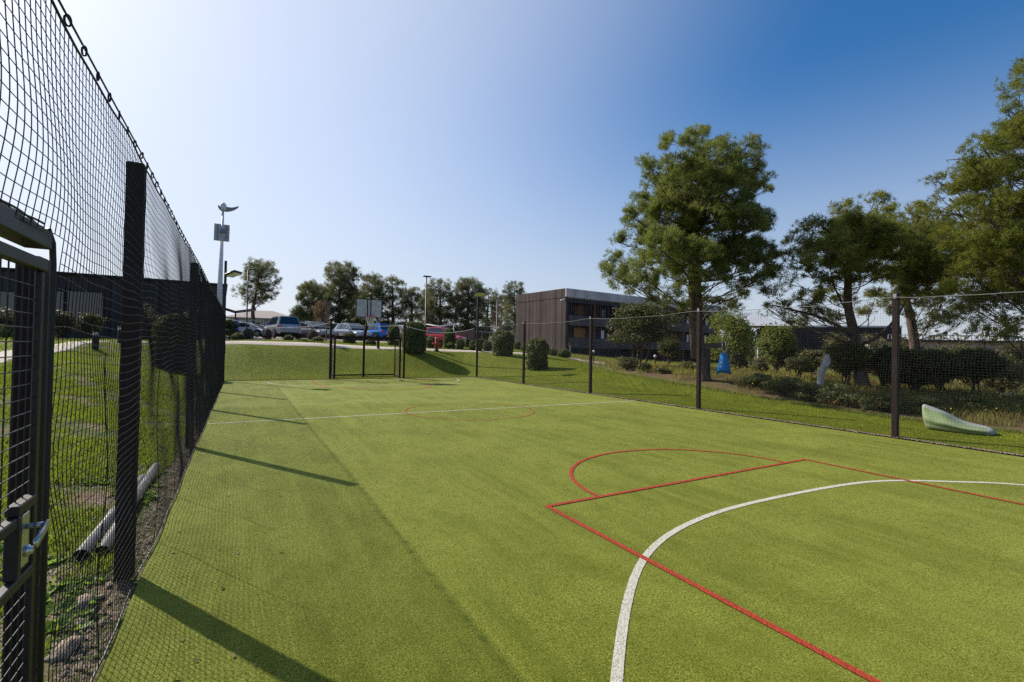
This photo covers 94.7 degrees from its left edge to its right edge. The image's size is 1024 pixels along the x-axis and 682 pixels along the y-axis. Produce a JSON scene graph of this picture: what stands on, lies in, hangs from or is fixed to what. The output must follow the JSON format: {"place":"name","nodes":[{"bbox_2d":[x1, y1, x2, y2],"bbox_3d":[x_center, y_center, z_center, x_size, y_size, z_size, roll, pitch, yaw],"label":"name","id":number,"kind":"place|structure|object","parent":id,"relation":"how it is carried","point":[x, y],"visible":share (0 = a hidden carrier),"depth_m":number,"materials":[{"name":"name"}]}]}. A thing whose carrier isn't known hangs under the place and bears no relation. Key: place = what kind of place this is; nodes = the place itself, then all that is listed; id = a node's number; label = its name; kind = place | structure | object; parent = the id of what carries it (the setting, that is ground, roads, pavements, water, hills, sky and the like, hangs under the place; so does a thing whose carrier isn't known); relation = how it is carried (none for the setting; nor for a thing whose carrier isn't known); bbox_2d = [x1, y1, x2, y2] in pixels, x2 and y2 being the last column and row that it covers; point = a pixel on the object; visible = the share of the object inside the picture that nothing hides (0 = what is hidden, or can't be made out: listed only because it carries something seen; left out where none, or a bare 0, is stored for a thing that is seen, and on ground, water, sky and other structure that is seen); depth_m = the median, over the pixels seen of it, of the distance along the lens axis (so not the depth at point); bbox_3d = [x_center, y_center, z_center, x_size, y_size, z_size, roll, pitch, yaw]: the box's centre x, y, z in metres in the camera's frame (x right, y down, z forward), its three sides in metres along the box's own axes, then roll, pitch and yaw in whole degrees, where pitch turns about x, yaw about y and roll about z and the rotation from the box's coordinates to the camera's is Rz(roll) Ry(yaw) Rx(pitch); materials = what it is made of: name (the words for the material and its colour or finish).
{"place":"outdoors","nodes":[
{"label":"outdoors","id":0,"kind":"place"},
{"bbox_2d":[0,341,144,362],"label":"path","id":1,"kind":"structure","parent":0,"point":[9,352],"depth_m":19.87,"materials":[{"name":"concrete"}]},
{"bbox_2d":[0,342,205,668],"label":"meadow grass","id":2,"kind":"structure","parent":0,"point":[52,543],"depth_m":7.15,"materials":[{"name":"green plant"}]},
{"bbox_2d":[0,394,218,681],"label":"gravel","id":3,"kind":"structure","parent":0,"point":[49,578],"depth_m":3.23,"materials":[{"name":"grey gravel"}]},
{"bbox_2d":[225,341,610,363],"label":"path","id":4,"kind":"structure","parent":0,"point":[298,344],"depth_m":28.70,"materials":[{"name":"concrete"}]},
{"bbox_2d":[197,339,717,367],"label":"verge grass","id":5,"kind":"structure","parent":0,"point":[357,343],"depth_m":32.94,"materials":[{"name":"plant"}]},
{"bbox_2d":[0,336,1023,681],"bbox_3d":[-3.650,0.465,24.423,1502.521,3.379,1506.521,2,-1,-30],"label":"ground","id":6,"kind":"structure","parent":0,"point":[724,386],"depth_m":7.88,"materials":[{"name":"green plant"}]},
{"bbox_2d":[0,306,13,325],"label":"shrub","id":7,"kind":"object","parent":6,"relation":"on","point":[3,317],"visible":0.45,"depth_m":23.70,"materials":[{"name":"green plant"}]},
{"bbox_2d":[0,200,56,681],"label":"metal gate","id":8,"kind":"structure","parent":6,"relation":"on","point":[24,526],"depth_m":1.61,"materials":[{"name":"grey metal"}]},
{"bbox_2d":[44,636,82,662],"bbox_3d":[-2.420,1.670,2.549,0.110,0.070,0.178,-9,10,-10],"label":"stone","id":9,"kind":"object","parent":6,"relation":"on","point":[55,653],"visible":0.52,"depth_m":2.52,"materials":[{"name":"stone"}]},
{"bbox_2d":[55,310,88,338],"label":"shrub","id":10,"kind":"object","parent":6,"relation":"on","point":[61,322],"visible":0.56,"depth_m":25.92,"materials":[{"name":"green plant"}]},
{"bbox_2d":[0,337,148,351],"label":"path side grass","id":11,"kind":"structure","parent":6,"relation":"on","point":[60,341],"depth_m":21.31,"materials":[{"name":"plant"}]},
{"bbox_2d":[0,460,165,633],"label":"broadleaf weeds","id":12,"kind":"object","parent":6,"relation":"on","point":[51,589],"visible":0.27,"depth_m":3.18,"materials":[{"name":"green plant"}]},
{"bbox_2d":[75,312,108,338],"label":"shrub","id":13,"kind":"object","parent":6,"relation":"on","point":[93,320],"visible":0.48,"depth_m":26.88,"materials":[{"name":"green plant"}]},
{"bbox_2d":[73,474,145,561],"bbox_3d":[-3.832,1.632,4.599,0.112,0.111,2.335,2,-1,-29],"label":"drain pipe","id":14,"kind":"object","parent":6,"relation":"on","point":[89,540],"visible":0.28,"depth_m":3.85,"materials":[{"name":"grey plastic"}]},
{"bbox_2d":[0,0,225,681],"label":"net fence","id":15,"kind":"object","parent":6,"relation":"on","point":[198,403],"visible":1,"depth_m":2.90,"materials":[{"name":"black"}]},
{"bbox_2d":[0,267,227,339],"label":"flat building","id":16,"kind":"structure","parent":6,"relation":"on","point":[11,288],"depth_m":32.88,"materials":[{"name":"black glass"}]},
{"bbox_2d":[0,290,13,324],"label":"window","id":17,"kind":"structure","parent":16,"relation":"in","point":[3,297],"depth_m":30.58,"materials":[{"name":"grey glass"}]},
{"bbox_2d":[56,290,65,312],"bbox_3d":[-30.704,-2.297,31.913,0.731,2.301,0.120,2,-1,-32],"label":"window","id":18,"kind":"structure","parent":16,"relation":"in","point":[58,291],"depth_m":31.94,"materials":[{"name":"grey glass"}]},
{"bbox_2d":[65,289,104,324],"bbox_3d":[-29.514,-2.315,32.648,2.035,2.336,0.120,2,-1,-32],"label":"window","id":19,"kind":"structure","parent":16,"relation":"in","point":[71,291],"depth_m":32.58,"materials":[{"name":"grey glass"}]},
{"bbox_2d":[94,463,160,556],"bbox_3d":[-3.917,1.638,4.914,0.112,0.110,2.922,2,-1,-30],"label":"drain pipe","id":20,"kind":"object","parent":6,"relation":"on","point":[105,539],"visible":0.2,"depth_m":4.88,"materials":[{"name":"grey plastic"}]},
{"bbox_2d":[151,313,188,369],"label":"clipped bush","id":21,"kind":"object","parent":6,"relation":"on","point":[159,329],"visible":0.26,"depth_m":20.45,"materials":[{"name":"green plant"}]},
{"bbox_2d":[214,202,238,304],"bbox_3d":[-21.378,-5.189,35.156,1.508,10.281,0.585,2,-1,-30],"label":"wind mast","id":22,"kind":"object","parent":6,"relation":"on","point":[221,232],"visible":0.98,"depth_m":35.01,"materials":[{"name":"white metal"}]},
{"bbox_2d":[223,261,241,313],"bbox_3d":[-12.296,-0.873,20.595,0.643,5.250,0.620,1,-1,-2],"label":"floodlight pole","id":23,"kind":"object","parent":6,"relation":"on","point":[233,273],"visible":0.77,"depth_m":20.56,"materials":[{"name":"grey metal"}]},
{"bbox_2d":[226,319,243,339],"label":"shrub","id":24,"kind":"object","parent":6,"relation":"on","point":[229,326],"visible":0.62,"depth_m":33.90,"materials":[{"name":"green plant"}]},
{"bbox_2d":[226,310,286,328],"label":"tiled house","id":25,"kind":"structure","parent":6,"relation":"on","point":[262,316],"depth_m":75.95,"materials":[{"name":"tile"}]},
{"bbox_2d":[231,256,282,323],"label":"pine tree","id":26,"kind":"object","parent":6,"relation":"on","point":[262,289],"visible":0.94,"depth_m":61.47,"materials":[{"name":"green plant"}]},
{"bbox_2d":[289,279,323,320],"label":"pine tree","id":27,"kind":"object","parent":6,"relation":"on","point":[304,297],"visible":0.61,"depth_m":59.09,"materials":[{"name":"green plant"}]},
{"bbox_2d":[311,300,334,322],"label":"pine tree","id":28,"kind":"object","parent":6,"relation":"on","point":[318,311],"visible":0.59,"depth_m":55.11,"materials":[{"name":"brown plant"}]},
{"bbox_2d":[313,259,365,323],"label":"pine tree","id":29,"kind":"object","parent":6,"relation":"on","point":[341,281],"visible":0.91,"depth_m":57.61,"materials":[{"name":"green plant"}]},
{"bbox_2d":[226,337,456,345],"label":"car park","id":30,"kind":"structure","parent":6,"relation":"on","point":[254,338],"depth_m":38.87,"materials":[{"name":"asphalt"}]},
{"bbox_2d":[227,322,262,336],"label":"parked car","id":31,"kind":"object","parent":30,"relation":"on","point":[253,328],"visible":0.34,"depth_m":46.35,"materials":[{"name":"white paint"}]},
{"bbox_2d":[262,316,301,338],"bbox_3d":[-18.873,-1.082,38.621,2.122,1.831,4.558,2,-1,-42],"label":"parked car","id":32,"kind":"object","parent":30,"relation":"on","point":[276,322],"visible":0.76,"depth_m":37.14,"materials":[{"name":"grey paint"}]},
{"bbox_2d":[295,321,336,339],"bbox_3d":[-16.448,-0.896,39.507,4.306,1.523,2.033,0,-1,37],"label":"parked car","id":33,"kind":"object","parent":30,"relation":"on","point":[307,323],"visible":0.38,"depth_m":38.78,"materials":[{"name":"grey paint"}]},
{"bbox_2d":[333,323,371,336],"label":"parked car","id":34,"kind":"object","parent":30,"relation":"on","point":[339,328],"visible":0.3,"depth_m":40.93,"materials":[{"name":"grey paint"}]},
{"bbox_2d":[367,323,389,340],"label":"parked car","id":35,"kind":"object","parent":30,"relation":"on","point":[383,333],"visible":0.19,"depth_m":41.76,"materials":[{"name":"blue paint"}]},
{"bbox_2d":[426,327,465,341],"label":"parked car","id":36,"kind":"object","parent":30,"relation":"on","point":[440,330],"visible":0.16,"depth_m":40.97,"materials":[{"name":"red paint"}]},
{"bbox_2d":[356,271,387,323],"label":"pine tree","id":37,"kind":"object","parent":6,"relation":"on","point":[375,291],"visible":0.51,"depth_m":61.00,"materials":[{"name":"green plant"}]},
{"bbox_2d":[387,324,400,345],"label":"clipped bush","id":38,"kind":"object","parent":6,"relation":"on","point":[393,330],"visible":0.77,"depth_m":34.71,"materials":[{"name":"green plant"}]},
{"bbox_2d":[376,274,412,323],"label":"pine tree","id":39,"kind":"object","parent":6,"relation":"on","point":[392,298],"visible":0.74,"depth_m":61.45,"materials":[{"name":"green plant"}]},
{"bbox_2d":[399,286,424,322],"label":"pine tree","id":40,"kind":"object","parent":6,"relation":"on","point":[411,293],"visible":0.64,"depth_m":63.85,"materials":[{"name":"green plant"}]},
{"bbox_2d":[419,278,461,327],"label":"pine tree","id":41,"kind":"object","parent":6,"relation":"on","point":[440,317],"visible":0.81,"depth_m":59.09,"materials":[{"name":"green plant"}]},
{"bbox_2d":[443,328,455,347],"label":"clipped bush","id":42,"kind":"object","parent":6,"relation":"on","point":[450,336],"visible":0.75,"depth_m":35.73,"materials":[{"name":"green plant"}]},
{"bbox_2d":[445,276,491,330],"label":"pine tree","id":43,"kind":"object","parent":6,"relation":"on","point":[465,318],"visible":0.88,"depth_m":59.14,"materials":[{"name":"green plant"}]},
{"bbox_2d":[468,323,493,340],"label":"thicket","id":44,"kind":"object","parent":6,"relation":"on","point":[485,332],"visible":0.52,"depth_m":57.60,"materials":[{"name":"green plant"}]},
{"bbox_2d":[475,287,504,339],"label":"pine tree","id":45,"kind":"object","parent":6,"relation":"on","point":[494,303],"visible":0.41,"depth_m":65.21,"materials":[{"name":"green plant"}]},
{"bbox_2d":[492,294,513,333],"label":"pine tree","id":46,"kind":"object","parent":6,"relation":"on","point":[501,312],"visible":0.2,"depth_m":94.05,"materials":[{"name":"green plant"}]},
{"bbox_2d":[501,280,526,347],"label":"pine tree","id":47,"kind":"object","parent":6,"relation":"on","point":[509,296],"visible":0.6,"depth_m":82.63,"materials":[{"name":"green plant"}]},
{"bbox_2d":[96,377,1023,681],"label":"sports court","id":48,"kind":"object","parent":6,"relation":"on","point":[464,393],"visible":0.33,"depth_m":3.99,"materials":[{"name":"green plastic"}]},
{"bbox_2d":[227,319,474,380],"bbox_3d":[-7.269,0.425,23.599,11.935,2.930,0.144,2,-1,-30],"label":"net fence","id":49,"kind":"object","parent":48,"relation":"on","point":[376,329],"visible":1,"depth_m":22.69,"materials":[{"name":"black"}]},
{"bbox_2d":[331,336,400,378],"bbox_3d":[-7.454,0.838,24.121,3.310,2.111,1.056,2,-1,-30],"label":"football goal","id":50,"kind":"object","parent":48,"relation":"on","point":[333,359],"visible":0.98,"depth_m":24.23,"materials":[{"name":"black metal"}]},
{"bbox_2d":[355,298,381,376],"bbox_3d":[-7.071,-0.089,23.556,1.171,3.962,1.958,1,-1,-4],"label":"basketball hoop","id":51,"kind":"object","parent":48,"relation":"on","point":[368,309],"visible":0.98,"depth_m":23.20,"materials":[{"name":"metal"}]},
{"bbox_2d":[102,403,1023,681],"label":"turf fibres","id":52,"kind":"object","parent":48,"relation":"on","point":[614,479],"visible":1,"depth_m":4.00,"materials":[{"name":"green plastic"}]},
{"bbox_2d":[209,377,1023,681],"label":"white court lines","id":53,"kind":"object","parent":48,"relation":"on","point":[622,636],"visible":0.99,"depth_m":3.64,"materials":[{"name":"white paint"}]},
{"bbox_2d":[311,378,1023,681],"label":"red court lines","id":54,"kind":"object","parent":48,"relation":"on","point":[786,633],"visible":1,"depth_m":4.12,"materials":[{"name":"red paint"}]},
{"bbox_2d":[410,376,1023,455],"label":"edge gravel","id":55,"kind":"structure","parent":48,"relation":"on","point":[785,421],"depth_m":10.96,"materials":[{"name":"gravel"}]},
{"bbox_2d":[515,288,720,361],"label":"timber building","id":56,"kind":"structure","parent":6,"relation":"on","point":[562,306],"depth_m":66.44,"materials":[{"name":"wood"}]},
{"bbox_2d":[615,355,639,370],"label":"shrub","id":57,"kind":"object","parent":6,"relation":"on","point":[625,364],"visible":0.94,"depth_m":23.32,"materials":[{"name":"green plant"}]},
{"bbox_2d":[606,300,687,364],"bbox_3d":[6.903,-0.319,25.174,4.478,3.819,3.681,1,-1,-7],"label":"bush","id":58,"kind":"object","parent":6,"relation":"on","point":[639,311],"visible":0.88,"depth_m":24.38,"materials":[{"name":"green plant"}]},
{"bbox_2d":[657,337,681,364],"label":"bush","id":59,"kind":"object","parent":6,"relation":"on","point":[674,351],"visible":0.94,"depth_m":26.28,"materials":[{"name":"green plant"}]},
{"bbox_2d":[597,122,789,381],"bbox_3d":[7.328,-3.871,18.770,8.130,11.068,6.522,2,-1,-30],"label":"pine tree","id":60,"kind":"object","parent":6,"relation":"on","point":[683,240],"visible":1,"depth_m":17.39,"materials":[{"name":"green plant"}]},
{"bbox_2d":[704,342,726,375],"bbox_3d":[7.827,0.846,18.189,0.842,1.590,0.248,0,-1,40],"label":"wooden gantry","id":61,"kind":"object","parent":6,"relation":"on","point":[708,350],"visible":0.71,"depth_m":18.27,"materials":[{"name":"wood"}]},
{"bbox_2d":[716,342,730,373],"bbox_3d":[8.034,0.644,17.895,0.510,1.228,0.510,2,-1,-30],"label":"blue cone","id":62,"kind":"object","parent":61,"relation":"hanging from","point":[723,362],"visible":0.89,"depth_m":17.76,"materials":[{"name":"plastic"}]},
{"bbox_2d":[704,309,758,367],"bbox_3d":[13.847,-0.083,30.071,3.640,4.298,3.876,1,-1,32],"label":"shrub","id":63,"kind":"object","parent":6,"relation":"on","point":[737,328],"visible":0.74,"depth_m":29.43,"materials":[{"name":"green plant"}]},
{"bbox_2d":[728,350,749,368],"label":"shrub","id":64,"kind":"object","parent":6,"relation":"on","point":[739,356],"visible":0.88,"depth_m":28.67,"materials":[{"name":"green plant"}]},
{"bbox_2d":[740,323,757,367],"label":"shrub","id":65,"kind":"object","parent":6,"relation":"on","point":[751,356],"visible":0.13,"depth_m":33.72,"materials":[{"name":"green plant"}]},
{"bbox_2d":[479,325,1023,354],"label":"woods","id":66,"kind":"object","parent":6,"relation":"on","point":[956,333],"depth_m":126.08,"materials":[{"name":"plant"}]},
{"bbox_2d":[736,373,772,387],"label":"shrub","id":67,"kind":"object","parent":6,"relation":"on","point":[759,378],"visible":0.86,"depth_m":16.85,"materials":[{"name":"green plant"}]},
{"bbox_2d":[749,356,771,371],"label":"shrub","id":68,"kind":"object","parent":6,"relation":"on","point":[762,363],"visible":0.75,"depth_m":21.87,"materials":[{"name":"green plant"}]},
{"bbox_2d":[756,321,799,370],"bbox_3d":[14.158,0.376,25.008,2.283,2.934,2.240,1,-1,18],"label":"shrub","id":69,"kind":"object","parent":6,"relation":"on","point":[771,335],"visible":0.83,"depth_m":24.79,"materials":[{"name":"green plant"}]},
{"bbox_2d":[761,375,805,395],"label":"shrub","id":70,"kind":"object","parent":6,"relation":"on","point":[783,385],"visible":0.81,"depth_m":15.45,"materials":[{"name":"green plant"}]},
{"bbox_2d":[784,356,817,379],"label":"bush","id":71,"kind":"object","parent":6,"relation":"on","point":[797,363],"visible":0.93,"depth_m":19.20,"materials":[{"name":"green plant"}]},
{"bbox_2d":[790,381,821,400],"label":"shrub","id":72,"kind":"object","parent":6,"relation":"on","point":[804,391],"visible":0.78,"depth_m":14.71,"materials":[{"name":"green plant"}]},
{"bbox_2d":[796,349,822,375],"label":"bush","id":73,"kind":"object","parent":6,"relation":"on","point":[817,354],"visible":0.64,"depth_m":20.74,"materials":[{"name":"green plant"}]},
{"bbox_2d":[737,313,901,361],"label":"dark block","id":74,"kind":"structure","parent":6,"relation":"on","point":[803,337],"depth_m":88.51,"materials":[{"name":"wood"}]},
{"bbox_2d":[816,354,830,386],"bbox_3d":[10.145,1.192,15.396,0.439,1.539,0.247,1,-1,14],"label":"standing stone","id":75,"kind":"object","parent":6,"relation":"on","point":[826,361],"visible":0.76,"depth_m":15.32,"materials":[{"name":"stone"}]},
{"bbox_2d":[819,331,848,373],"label":"shrub","id":76,"kind":"object","parent":6,"relation":"on","point":[832,343],"visible":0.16,"depth_m":23.93,"materials":[{"name":"green plant"}]},
{"bbox_2d":[755,189,914,387],"bbox_3d":[12.800,-2.197,18.193,7.876,8.297,4.771,2,-1,-30],"label":"pine tree","id":77,"kind":"object","parent":6,"relation":"on","point":[851,240],"visible":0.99,"depth_m":17.66,"materials":[{"name":"green plant"}]},
{"bbox_2d":[807,382,862,404],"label":"shrub","id":78,"kind":"object","parent":6,"relation":"on","point":[849,397],"visible":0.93,"depth_m":14.13,"materials":[{"name":"green plant"}]},
{"bbox_2d":[819,340,873,383],"bbox_3d":[12.820,0.892,18.101,1.806,1.911,1.788,2,-1,-30],"label":"bush","id":79,"kind":"object","parent":6,"relation":"on","point":[849,355],"visible":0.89,"depth_m":17.78,"materials":[{"name":"green plant"}]},
{"bbox_2d":[861,332,890,376],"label":"shrub","id":80,"kind":"object","parent":6,"relation":"on","point":[872,344],"visible":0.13,"depth_m":24.90,"materials":[{"name":"green plant"}]},
{"bbox_2d":[866,345,904,389],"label":"shrub","id":81,"kind":"object","parent":6,"relation":"on","point":[877,356],"visible":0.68,"depth_m":17.55,"materials":[{"name":"green plant"}]},
{"bbox_2d":[853,392,919,410],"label":"shrub","id":82,"kind":"object","parent":6,"relation":"on","point":[882,400],"visible":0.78,"depth_m":13.19,"materials":[{"name":"green plant"}]},
{"bbox_2d":[884,345,944,391],"bbox_3d":[14.663,1.034,17.205,1.710,1.793,1.817,0,-1,43],"label":"shrub","id":83,"kind":"object","parent":6,"relation":"on","point":[921,358],"visible":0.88,"depth_m":16.84,"materials":[{"name":"green plant"}]},
{"bbox_2d":[909,395,946,411],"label":"shrub","id":84,"kind":"object","parent":6,"relation":"on","point":[932,402],"visible":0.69,"depth_m":12.84,"materials":[{"name":"green plant"}]},
{"bbox_2d":[871,199,998,353],"bbox_3d":[17.630,-2.159,20.136,7.830,8.207,4.526,2,-1,-30],"label":"pine tree","id":85,"kind":"object","parent":6,"relation":"on","point":[916,264],"visible":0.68,"depth_m":19.11,"materials":[{"name":"green plant"}]},
{"bbox_2d":[860,334,1023,351],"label":"terrace building","id":86,"kind":"structure","parent":6,"relation":"on","point":[941,342],"depth_m":71.36,"materials":[{"name":"grey glass"}]},
{"bbox_2d":[913,346,975,392],"bbox_3d":[15.363,1.060,17.157,1.880,1.796,1.938,1,-1,11],"label":"bush","id":87,"kind":"object","parent":6,"relation":"on","point":[958,371],"visible":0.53,"depth_m":16.55,"materials":[{"name":"green plant"}]},
{"bbox_2d":[930,393,996,410],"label":"shrub","id":88,"kind":"object","parent":6,"relation":"on","point":[971,401],"visible":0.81,"depth_m":13.24,"materials":[{"name":"green plant"}]},
{"bbox_2d":[940,340,995,385],"bbox_3d":[21.202,1.124,22.044,2.579,2.353,2.568,1,-1,17],"label":"shrub","id":89,"kind":"object","parent":6,"relation":"on","point":[965,381],"visible":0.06,"depth_m":21.93,"materials":[{"name":"green plant"}]},
{"bbox_2d":[915,52,1023,357],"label":"pine tree","id":90,"kind":"object","parent":6,"relation":"on","point":[993,253],"visible":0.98,"depth_m":13.24,"materials":[{"name":"green plant"}]},
{"bbox_2d":[939,345,1017,394],"bbox_3d":[16.775,1.060,17.125,2.220,1.876,2.274,1,-1,9],"label":"bush","id":91,"kind":"object","parent":6,"relation":"on","point":[996,359],"visible":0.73,"depth_m":16.62,"materials":[{"name":"green plant"}]},
{"bbox_2d":[982,361,1023,392],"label":"shrub","id":92,"kind":"object","parent":6,"relation":"on","point":[1005,380],"visible":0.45,"depth_m":17.73,"materials":[{"name":"green plant"}]},
{"bbox_2d":[994,343,1023,392],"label":"shrub","id":93,"kind":"object","parent":6,"relation":"on","point":[1021,358],"visible":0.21,"depth_m":20.64,"materials":[{"name":"green plant"}]},
{"bbox_2d":[0,0,1023,349],"label":"sky","id":94,"kind":"structure","parent":0,"point":[496,142],"materials":[{"name":"blue"}]},
{"bbox_2d":[224,344,1023,454],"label":"lawn","id":95,"kind":"structure","parent":0,"point":[367,367],"depth_m":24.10,"materials":[{"name":"green plant"}]},
{"bbox_2d":[400,321,426,352],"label":"clipped bush","id":96,"kind":"object","parent":95,"relation":"on","point":[416,326],"visible":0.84,"depth_m":29.29,"materials":[{"name":"green plant"}]},
{"bbox_2d":[473,289,485,376],"bbox_3d":[-1.856,-0.446,26.313,0.620,4.950,0.635,1,-1,-20],"label":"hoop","id":97,"kind":"object","parent":95,"relation":"on","point":[478,293],"visible":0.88,"depth_m":26.50,"materials":[{"name":"grey metal"}]},
{"bbox_2d":[492,330,514,355],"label":"clipped bush","id":98,"kind":"object","parent":95,"relation":"on","point":[501,337],"visible":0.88,"depth_m":30.52,"materials":[{"name":"green plant"}]},
{"bbox_2d":[525,338,549,370],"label":"clipped bush","id":99,"kind":"object","parent":95,"relation":"on","point":[537,365],"visible":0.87,"depth_m":26.57,"materials":[{"name":"green plant"}]},
{"bbox_2d":[476,291,1023,456],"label":"net fence","id":100,"kind":"object","parent":95,"relation":"on","point":[896,372],"visible":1,"depth_m":10.86,"materials":[{"name":"grey"}]},
{"bbox_2d":[922,404,995,435],"bbox_3d":[9.781,1.718,10.362,0.814,0.546,1.190,2,-1,-40],"label":"bean bag","id":101,"kind":"object","parent":95,"relation":"on","point":[944,424],"visible":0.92,"depth_m":10.26,"materials":[{"name":"green"}]},
{"bbox_2d":[570,355,1023,426],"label":"dry scrub grass","id":102,"kind":"structure","parent":0,"point":[682,373],"depth_m":16.63,"materials":[{"name":"plant"}]},
{"bbox_2d":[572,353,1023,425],"bbox_3d":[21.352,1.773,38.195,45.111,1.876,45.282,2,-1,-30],"label":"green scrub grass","id":103,"kind":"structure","parent":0,"point":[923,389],"depth_m":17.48,"materials":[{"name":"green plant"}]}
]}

